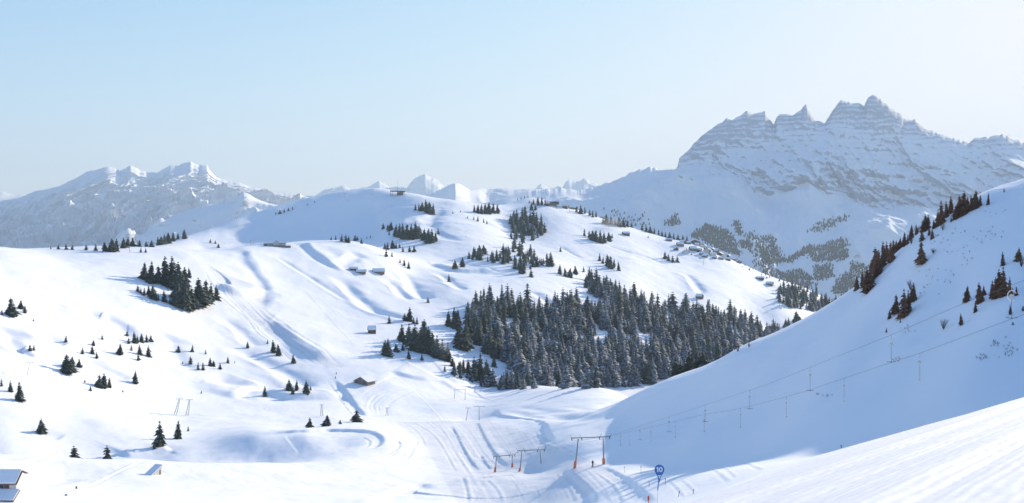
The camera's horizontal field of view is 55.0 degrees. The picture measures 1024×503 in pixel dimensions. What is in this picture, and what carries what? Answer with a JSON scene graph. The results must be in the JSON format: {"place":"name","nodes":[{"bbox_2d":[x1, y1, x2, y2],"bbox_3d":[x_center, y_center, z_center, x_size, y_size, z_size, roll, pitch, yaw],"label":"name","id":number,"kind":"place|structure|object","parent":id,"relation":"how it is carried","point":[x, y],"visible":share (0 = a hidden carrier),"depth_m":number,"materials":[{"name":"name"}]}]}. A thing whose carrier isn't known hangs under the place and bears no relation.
{"place":"outdoors","nodes":[
{"label":"outdoors","id":0,"kind":"place"},
{"bbox_2d":[0,161,308,248],"bbox_3d":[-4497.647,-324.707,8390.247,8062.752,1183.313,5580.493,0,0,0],"label":"distant mountain","id":1,"kind":"structure","parent":0,"point":[99,207],"depth_m":8283.80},
{"bbox_2d":[106,192,277,246],"bbox_3d":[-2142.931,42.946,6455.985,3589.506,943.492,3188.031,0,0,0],"label":"mountain","id":2,"kind":"structure","parent":0,"point":[198,219],"depth_m":6349.67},
{"bbox_2d":[0,174,598,200],"bbox_3d":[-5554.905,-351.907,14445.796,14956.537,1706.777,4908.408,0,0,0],"label":"peaks","id":3,"kind":"object","parent":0,"point":[425,185],"visible":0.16,"depth_m":14639.80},
{"bbox_2d":[429,183,540,203],"bbox_3d":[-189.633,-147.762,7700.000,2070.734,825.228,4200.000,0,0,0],"label":"snowy ridge","id":4,"kind":"structure","parent":0,"point":[457,191],"depth_m":7794.48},
{"bbox_2d":[0,178,1023,502],"bbox_3d":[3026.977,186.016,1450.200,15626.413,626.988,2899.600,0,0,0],"label":"snow ground","id":5,"kind":"structure","parent":0,"point":[942,422],"depth_m":430.72,"materials":[{"name":"snow"}]},
{"bbox_2d":[4,299,21,316],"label":"spruce tree","id":6,"kind":"object","parent":5,"relation":"on","point":[11,310],"visible":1,"depth_m":590.76,"materials":[{"name":"green plant"}]},
{"bbox_2d":[0,469,28,501],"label":"farm shed","id":7,"kind":"structure","parent":5,"relation":"on","point":[13,485],"depth_m":194.26,"materials":[{"name":"white"}]},
{"bbox_2d":[15,383,26,401],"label":"spruce tree","id":8,"kind":"object","parent":5,"relation":"on","point":[19,397],"visible":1,"depth_m":462.80,"materials":[{"name":"green plant"}]},
{"bbox_2d":[35,420,47,434],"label":"spruce tree","id":9,"kind":"object","parent":5,"relation":"on","point":[41,429],"visible":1,"depth_m":428.63,"materials":[{"name":"green plant"}]},
{"bbox_2d":[59,354,79,374],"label":"spruce tree","id":10,"kind":"object","parent":5,"relation":"on","point":[67,368],"visible":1,"depth_m":536.88,"materials":[{"name":"green plant"}]},
{"bbox_2d":[69,446,82,458],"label":"spruce tree","id":11,"kind":"object","parent":5,"relation":"on","point":[74,453],"visible":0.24,"depth_m":361.39,"materials":[{"name":"green plant"}]},
{"bbox_2d":[94,375,104,387],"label":"spruce tree","id":12,"kind":"object","parent":5,"relation":"on","point":[98,384],"visible":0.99,"depth_m":538.49,"materials":[{"name":"green plant"}]},
{"bbox_2d":[101,373,108,388],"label":"spruce tree","id":13,"kind":"object","parent":5,"relation":"on","point":[104,380],"visible":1,"depth_m":541.42,"materials":[{"name":"green plant"}]},
{"bbox_2d":[102,446,111,458],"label":"spruce tree","id":14,"kind":"object","parent":5,"relation":"on","point":[107,455],"visible":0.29,"depth_m":361.31,"materials":[{"name":"green plant"}]},
{"bbox_2d":[106,238,116,252],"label":"spruce tree","id":15,"kind":"object","parent":5,"relation":"on","point":[111,247],"visible":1,"depth_m":897.03,"materials":[{"name":"green plant"}]},
{"bbox_2d":[137,262,147,279],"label":"spruce tree","id":16,"kind":"object","parent":5,"relation":"on","point":[143,273],"visible":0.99,"depth_m":814.35,"materials":[{"name":"green plant"}]},
{"bbox_2d":[145,261,155,283],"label":"spruce tree","id":17,"kind":"object","parent":5,"relation":"on","point":[150,278],"visible":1,"depth_m":809.44,"materials":[{"name":"green plant"}]},
{"bbox_2d":[147,285,158,300],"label":"spruce tree","id":18,"kind":"object","parent":5,"relation":"on","point":[152,294],"visible":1,"depth_m":769.06,"materials":[{"name":"green plant"}]},
{"bbox_2d":[145,464,162,474],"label":"buried hut","id":19,"kind":"object","parent":5,"relation":"on","point":[155,469],"visible":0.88,"depth_m":274.40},
{"bbox_2d":[154,267,162,283],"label":"spruce tree","id":20,"kind":"object","parent":5,"relation":"on","point":[158,276],"visible":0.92,"depth_m":818.07,"materials":[{"name":"green plant"}]},
{"bbox_2d":[151,421,167,446],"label":"spruce tree","id":21,"kind":"object","parent":5,"relation":"on","point":[159,441],"visible":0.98,"depth_m":430.50,"materials":[{"name":"green plant"}]},
{"bbox_2d":[158,256,171,285],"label":"spruce tree","id":22,"kind":"object","parent":5,"relation":"on","point":[165,268],"visible":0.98,"depth_m":820.24,"materials":[{"name":"green plant"}]},
{"bbox_2d":[168,256,175,282],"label":"spruce tree","id":23,"kind":"object","parent":5,"relation":"on","point":[172,266],"visible":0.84,"depth_m":823.52,"materials":[{"name":"green plant"}]},
{"bbox_2d":[166,262,183,290],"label":"spruce tree","id":24,"kind":"object","parent":5,"relation":"on","point":[171,284],"visible":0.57,"depth_m":819.65,"materials":[{"name":"green plant"}]},
{"bbox_2d":[170,282,182,306],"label":"spruce tree","id":25,"kind":"object","parent":5,"relation":"on","point":[176,300],"visible":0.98,"depth_m":777.75,"materials":[{"name":"green plant"}]},
{"bbox_2d":[173,421,181,439],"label":"spruce tree","id":26,"kind":"object","parent":5,"relation":"on","point":[177,435],"visible":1,"depth_m":457.96,"materials":[{"name":"green plant"}]},
{"bbox_2d":[169,272,195,296],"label":"spruce tree","id":27,"kind":"object","parent":5,"relation":"on","point":[181,281],"visible":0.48,"depth_m":796.94,"materials":[{"name":"green plant"}]},
{"bbox_2d":[178,284,193,311],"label":"spruce tree","id":28,"kind":"object","parent":5,"relation":"on","point":[186,302],"visible":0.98,"depth_m":778.74,"materials":[{"name":"green plant"}]},
{"bbox_2d":[182,267,191,288],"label":"spruce tree","id":29,"kind":"object","parent":5,"relation":"on","point":[185,274],"visible":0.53,"depth_m":834.93,"materials":[{"name":"green plant"}]},
{"bbox_2d":[189,287,203,308],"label":"spruce tree","id":30,"kind":"object","parent":5,"relation":"on","point":[195,304],"visible":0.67,"depth_m":788.96,"materials":[{"name":"green plant"}]},
{"bbox_2d":[194,278,214,307],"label":"spruce tree","id":31,"kind":"object","parent":5,"relation":"on","point":[199,293],"visible":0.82,"depth_m":803.19,"materials":[{"name":"green plant"}]},
{"bbox_2d":[203,280,213,302],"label":"spruce tree","id":32,"kind":"object","parent":5,"relation":"on","point":[207,292],"visible":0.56,"depth_m":820.17,"materials":[{"name":"green plant"}]},
{"bbox_2d":[214,285,220,300],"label":"spruce tree","id":33,"kind":"object","parent":5,"relation":"on","point":[216,292],"visible":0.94,"depth_m":837.71,"materials":[{"name":"green plant"}]},
{"bbox_2d":[264,241,290,247],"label":"mountain restaurant","id":34,"kind":"structure","parent":5,"relation":"on","point":[276,244],"depth_m":1112.54,"materials":[{"name":"grey glass"}]},
{"bbox_2d":[284,380,294,391],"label":"spruce tree","id":35,"kind":"object","parent":5,"relation":"on","point":[289,387],"visible":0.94,"depth_m":642.97,"materials":[{"name":"green plant"}]},
{"bbox_2d":[302,380,311,394],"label":"spruce tree","id":36,"kind":"object","parent":5,"relation":"on","point":[306,390],"visible":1,"depth_m":641.50,"materials":[{"name":"green plant"}]},
{"bbox_2d":[320,416,330,426],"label":"spruce tree","id":37,"kind":"object","parent":5,"relation":"on","point":[326,422],"visible":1,"depth_m":479.85,"materials":[{"name":"green plant"}]},
{"bbox_2d":[350,411,363,422],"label":"spruce tree","id":38,"kind":"object","parent":5,"relation":"on","point":[355,416],"visible":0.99,"depth_m":529.50,"materials":[{"name":"green plant"}]},
{"bbox_2d":[353,375,376,385],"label":"mountain barn","id":39,"kind":"structure","parent":5,"relation":"on","point":[367,380],"depth_m":683.79,"materials":[{"name":"brown wood"}]},
{"bbox_2d":[367,325,375,333],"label":"wooden chalet","id":40,"kind":"object","parent":5,"relation":"on","point":[371,329],"visible":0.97,"depth_m":858.49,"materials":[{"name":"brown wood"}]},
{"bbox_2d":[372,268,384,273],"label":"alpine hut","id":41,"kind":"object","parent":5,"relation":"on","point":[379,270],"visible":0.98,"depth_m":1098.42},
{"bbox_2d":[383,339,394,357],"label":"spruce tree","id":42,"kind":"object","parent":5,"relation":"on","point":[388,352],"visible":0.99,"depth_m":776.48,"materials":[{"name":"green plant"}]},
{"bbox_2d":[397,324,404,341],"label":"spruce tree","id":43,"kind":"object","parent":5,"relation":"on","point":[401,335],"visible":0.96,"depth_m":840.66,"materials":[{"name":"green plant"}]},
{"bbox_2d":[400,225,410,239],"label":"spruce tree","id":44,"kind":"object","parent":5,"relation":"on","point":[406,235],"visible":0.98,"depth_m":1505.52,"materials":[{"name":"green plant"}]},
{"bbox_2d":[402,323,411,344],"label":"spruce tree","id":45,"kind":"object","parent":5,"relation":"on","point":[406,336],"visible":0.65,"depth_m":833.04,"materials":[{"name":"green plant"}]},
{"bbox_2d":[406,307,412,321],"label":"spruce tree","id":46,"kind":"object","parent":5,"relation":"on","point":[409,316],"visible":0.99,"depth_m":935.69,"materials":[{"name":"green plant"}]},
{"bbox_2d":[404,325,419,351],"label":"spruce tree","id":47,"kind":"object","parent":5,"relation":"on","point":[414,335],"visible":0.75,"depth_m":814.21,"materials":[{"name":"green plant"}]},
{"bbox_2d":[409,225,415,239],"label":"spruce tree","id":48,"kind":"object","parent":5,"relation":"on","point":[411,233],"visible":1,"depth_m":1503.77,"materials":[{"name":"green plant"}]},
{"bbox_2d":[413,222,421,238],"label":"spruce tree","id":49,"kind":"object","parent":5,"relation":"on","point":[417,231],"visible":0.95,"depth_m":1510.90,"materials":[{"name":"green plant"}]},
{"bbox_2d":[414,335,422,352],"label":"spruce tree","id":50,"kind":"object","parent":5,"relation":"on","point":[417,343],"visible":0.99,"depth_m":807.53,"materials":[{"name":"green plant"}]},
{"bbox_2d":[413,327,427,353],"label":"spruce tree","id":51,"kind":"object","parent":5,"relation":"on","point":[421,335],"visible":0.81,"depth_m":809.59,"materials":[{"name":"green plant"}]},
{"bbox_2d":[415,327,431,353],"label":"spruce tree","id":52,"kind":"object","parent":5,"relation":"on","point":[426,339],"visible":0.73,"depth_m":808.80,"materials":[{"name":"green plant"}]},
{"bbox_2d":[423,230,431,243],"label":"spruce tree","id":53,"kind":"object","parent":5,"relation":"on","point":[427,240],"visible":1,"depth_m":1470.95,"materials":[{"name":"green plant"}]},
{"bbox_2d":[423,331,434,354],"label":"spruce tree","id":54,"kind":"object","parent":5,"relation":"on","point":[430,346],"visible":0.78,"depth_m":804.51,"materials":[{"name":"green plant"}]},
{"bbox_2d":[424,203,433,213],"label":"spruce tree","id":55,"kind":"object","parent":5,"relation":"on","point":[429,210],"visible":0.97,"depth_m":1728.08,"materials":[{"name":"green plant"}]},
{"bbox_2d":[430,335,441,358],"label":"spruce tree","id":56,"kind":"object","parent":5,"relation":"on","point":[436,348],"visible":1,"depth_m":797.56,"materials":[{"name":"green plant"}]},
{"bbox_2d":[437,339,446,360],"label":"spruce tree","id":57,"kind":"object","parent":5,"relation":"on","point":[442,355],"visible":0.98,"depth_m":796.69,"materials":[{"name":"green plant"}]},
{"bbox_2d":[444,311,450,326],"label":"spruce tree","id":58,"kind":"object","parent":5,"relation":"on","point":[447,322],"visible":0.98,"depth_m":945.31,"materials":[{"name":"green plant"}]},
{"bbox_2d":[445,342,452,361],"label":"spruce tree","id":59,"kind":"object","parent":5,"relation":"on","point":[449,357],"visible":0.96,"depth_m":798.22,"materials":[{"name":"green plant"}]},
{"bbox_2d":[451,310,462,328],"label":"spruce tree","id":60,"kind":"object","parent":5,"relation":"on","point":[457,321],"visible":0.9,"depth_m":941.16,"materials":[{"name":"green plant"}]},
{"bbox_2d":[452,323,470,350],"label":"spruce tree","id":61,"kind":"object","parent":5,"relation":"on","point":[460,341],"visible":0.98,"depth_m":854.30,"materials":[{"name":"green plant"}]},
{"bbox_2d":[462,327,469,350],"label":"spruce tree","id":62,"kind":"object","parent":5,"relation":"on","point":[464,331],"visible":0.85,"depth_m":859.29,"materials":[{"name":"green plant"}]},
{"bbox_2d":[465,321,474,348],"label":"spruce tree","id":63,"kind":"object","parent":5,"relation":"on","point":[469,335],"visible":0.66,"depth_m":865.74,"materials":[{"name":"green plant"}]},
{"bbox_2d":[464,316,476,339],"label":"spruce tree","id":64,"kind":"object","parent":5,"relation":"on","point":[470,329],"visible":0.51,"depth_m":902.37,"materials":[{"name":"green plant"}]},
{"bbox_2d":[472,323,483,345],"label":"spruce tree","id":65,"kind":"object","parent":5,"relation":"on","point":[478,337],"visible":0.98,"depth_m":880.73,"materials":[{"name":"green plant"}]},
{"bbox_2d":[476,353,483,374],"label":"spruce tree","id":66,"kind":"object","parent":5,"relation":"on","point":[480,362],"visible":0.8,"depth_m":787.99,"materials":[{"name":"green plant"}]},
{"bbox_2d":[481,359,491,381],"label":"spruce tree","id":67,"kind":"object","parent":5,"relation":"on","point":[486,369],"visible":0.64,"depth_m":781.62,"materials":[{"name":"green plant"}]},
{"bbox_2d":[492,453,515,471],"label":"tow pylon","id":68,"kind":"object","parent":5,"relation":"on","point":[502,455],"visible":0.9,"depth_m":328.87,"materials":[{"name":"metal"}]},
{"bbox_2d":[33,196,1013,393],"bbox_3d":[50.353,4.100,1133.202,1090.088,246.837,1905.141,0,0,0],"label":"forest","id":69,"kind":"object","parent":5,"relation":"on","point":[519,310],"visible":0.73,"depth_m":1123.62,"materials":[{"name":"plant"}]},
{"bbox_2d":[516,448,544,471],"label":"tow pylon","id":70,"kind":"object","parent":5,"relation":"on","point":[519,470],"visible":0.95,"depth_m":310.88,"materials":[{"name":"metal"}]},
{"bbox_2d":[571,433,611,468],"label":"tow pylon","id":71,"kind":"object","parent":5,"relation":"on","point":[575,462],"visible":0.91,"depth_m":255.85,"materials":[{"name":"metal"}]},
{"bbox_2d":[583,314,1023,439],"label":"tow cable","id":72,"kind":"object","parent":71,"relation":"attached to","point":[840,379],"visible":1,"depth_m":130.83,"materials":[{"name":"metal"}]},
{"bbox_2d":[590,280,1023,438],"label":"tow cable","id":73,"kind":"object","parent":71,"relation":"attached to","point":[839,355],"visible":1,"depth_m":130.09,"materials":[{"name":"metal"}]},
{"bbox_2d":[1006,285,1017,318],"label":"tow bar","id":74,"kind":"object","parent":73,"relation":"hanging from","point":[1011,295],"visible":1,"depth_m":100.98,"materials":[{"name":"white plastic"}]},
{"bbox_2d":[605,257,615,268],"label":"spruce tree","id":75,"kind":"object","parent":5,"relation":"on","point":[610,265],"visible":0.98,"depth_m":1502.35,"materials":[{"name":"green plant"}]},
{"bbox_2d":[452,210,822,389],"bbox_3d":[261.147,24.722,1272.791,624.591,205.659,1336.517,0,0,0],"label":"frosted forest","id":76,"kind":"object","parent":5,"relation":"on","point":[611,371],"visible":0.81,"depth_m":997.56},
{"bbox_2d":[654,465,663,502],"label":"piste sign","id":77,"kind":"object","parent":5,"relation":"on","point":[659,470],"visible":1,"depth_m":45.99,"materials":[{"name":"blue plastic"}]},
{"bbox_2d":[670,357,681,376],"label":"spruce tree","id":78,"kind":"object","parent":5,"relation":"on","point":[675,368],"visible":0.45,"depth_m":419.16,"materials":[{"name":"green plant"}]},
{"bbox_2d":[682,352,691,372],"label":"spruce tree","id":79,"kind":"object","parent":5,"relation":"on","point":[687,365],"visible":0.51,"depth_m":419.27,"materials":[{"name":"green plant"}]},
{"bbox_2d":[684,355,696,369],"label":"spruce tree","id":80,"kind":"object","parent":5,"relation":"on","point":[692,361],"visible":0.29,"depth_m":418.82,"materials":[{"name":"green plant"}]},
{"bbox_2d":[698,351,709,366],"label":"spruce tree","id":81,"kind":"object","parent":5,"relation":"on","point":[704,362],"visible":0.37,"depth_m":419.09,"materials":[{"name":"green plant"}]},
{"bbox_2d":[792,312,801,322],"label":"spruce tree","id":82,"kind":"object","parent":5,"relation":"on","point":[797,317],"visible":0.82,"depth_m":1505.73,"materials":[{"name":"green plant"}]},
{"bbox_2d":[853,275,859,290],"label":"spruce tree","id":83,"kind":"object","parent":5,"relation":"on","point":[856,285],"visible":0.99,"depth_m":292.42,"materials":[{"name":"green plant"}]},
{"bbox_2d":[859,267,875,293],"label":"spruce tree","id":84,"kind":"object","parent":5,"relation":"on","point":[867,287],"visible":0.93,"depth_m":279.20,"materials":[{"name":"green plant"}]},
{"bbox_2d":[868,247,876,271],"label":"spruce tree","id":85,"kind":"object","parent":5,"relation":"on","point":[873,259],"visible":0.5,"depth_m":301.83,"materials":[{"name":"green plant"}]},
{"bbox_2d":[872,250,882,276],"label":"spruce tree","id":86,"kind":"object","parent":5,"relation":"on","point":[877,261],"visible":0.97,"depth_m":286.97,"materials":[{"name":"green plant"}]},
{"bbox_2d":[881,247,886,267],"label":"spruce tree","id":87,"kind":"object","parent":5,"relation":"on","point":[883,260],"visible":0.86,"depth_m":290.12,"materials":[{"name":"green plant"}]},
{"bbox_2d":[885,241,895,263],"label":"spruce tree","id":88,"kind":"object","parent":5,"relation":"on","point":[891,257],"visible":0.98,"depth_m":287.32,"materials":[{"name":"green plant"}]},
{"bbox_2d":[890,294,899,314],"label":"spruce tree","id":89,"kind":"object","parent":5,"relation":"on","point":[895,309],"visible":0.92,"depth_m":242.67,"materials":[{"name":"green plant"}]},
{"bbox_2d":[894,289,909,319],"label":"spruce tree","id":90,"kind":"object","parent":5,"relation":"on","point":[903,313],"visible":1,"depth_m":235.28,"materials":[{"name":"green plant"}]},
{"bbox_2d":[906,290,911,312],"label":"spruce tree","id":91,"kind":"object","parent":5,"relation":"on","point":[908,302],"visible":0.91,"depth_m":236.44,"materials":[{"name":"green plant"}]},
{"bbox_2d":[909,283,916,302],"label":"spruce tree","id":92,"kind":"object","parent":5,"relation":"on","point":[913,295],"visible":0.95,"depth_m":242.20,"materials":[{"name":"green plant"}]},
{"bbox_2d":[815,211,1018,396],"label":"undergrowth","id":93,"kind":"object","parent":5,"relation":"on","point":[950,281],"visible":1,"depth_m":200.55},
{"bbox_2d":[914,241,927,264],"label":"spruce tree","id":94,"kind":"object","parent":5,"relation":"on","point":[921,258],"visible":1,"depth_m":263.25,"materials":[{"name":"green plant"}]},
{"bbox_2d":[919,214,928,233],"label":"spruce tree","id":95,"kind":"object","parent":5,"relation":"on","point":[924,227],"visible":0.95,"depth_m":288.89,"materials":[{"name":"green plant"}]},
{"bbox_2d":[937,202,946,225],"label":"spruce tree","id":96,"kind":"object","parent":5,"relation":"on","point":[941,218],"visible":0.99,"depth_m":283.09,"materials":[{"name":"green plant"}]},
{"bbox_2d":[948,196,953,213],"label":"spruce tree","id":97,"kind":"object","parent":5,"relation":"on","point":[951,207],"visible":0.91,"depth_m":288.12,"materials":[{"name":"green plant"}]},
{"bbox_2d":[952,206,959,219],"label":"spruce tree","id":98,"kind":"object","parent":5,"relation":"on","point":[955,216],"visible":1,"depth_m":278.61,"materials":[{"name":"green plant"}]},
{"bbox_2d":[957,191,968,217],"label":"spruce tree","id":99,"kind":"object","parent":5,"relation":"on","point":[963,208],"visible":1,"depth_m":278.32,"materials":[{"name":"green plant"}]},
{"bbox_2d":[962,286,970,302],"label":"spruce tree","id":100,"kind":"object","parent":5,"relation":"on","point":[967,297],"visible":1,"depth_m":218.00,"materials":[{"name":"green plant"}]},
{"bbox_2d":[969,190,979,210],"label":"spruce tree","id":101,"kind":"object","parent":5,"relation":"on","point":[975,202],"visible":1,"depth_m":277.24,"materials":[{"name":"green plant"}]},
{"bbox_2d":[975,285,984,304],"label":"spruce tree","id":102,"kind":"object","parent":5,"relation":"on","point":[979,292],"visible":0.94,"depth_m":210.62,"materials":[{"name":"green plant"}]},
{"bbox_2d":[991,269,1006,297],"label":"spruce tree","id":103,"kind":"object","parent":5,"relation":"on","point":[997,281],"visible":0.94,"depth_m":206.11,"materials":[{"name":"green plant"}]},
{"bbox_2d":[995,268,1007,297],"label":"spruce tree","id":104,"kind":"object","parent":5,"relation":"on","point":[1003,282],"visible":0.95,"depth_m":205.15,"materials":[{"name":"green plant"}]},
{"bbox_2d":[1005,277,1013,295],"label":"spruce tree","id":105,"kind":"object","parent":5,"relation":"on","point":[1009,288],"visible":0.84,"depth_m":203.71,"materials":[{"name":"green plant"}]},
{"bbox_2d":[1013,249,1022,261],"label":"spruce tree","id":106,"kind":"object","parent":5,"relation":"on","point":[1018,255],"visible":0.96,"depth_m":227.25,"materials":[{"name":"green plant"}]},
{"bbox_2d":[0,0,1023,195],"label":"sky","id":107,"kind":"structure","parent":0,"point":[303,97],"materials":[{"name":"blue"}]},
{"bbox_2d":[483,95,1023,300],"bbox_3d":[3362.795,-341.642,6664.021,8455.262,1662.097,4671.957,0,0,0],"label":"rocky mountain","id":108,"kind":"structure","parent":0,"point":[878,170],"depth_m":6285.89,"materials":[{"name":"snow"}]},
{"bbox_2d":[604,208,868,295],"bbox_3d":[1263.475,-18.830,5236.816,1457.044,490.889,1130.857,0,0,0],"label":"woods","id":109,"kind":"object","parent":108,"relation":"on","point":[721,244],"visible":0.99,"depth_m":5041.52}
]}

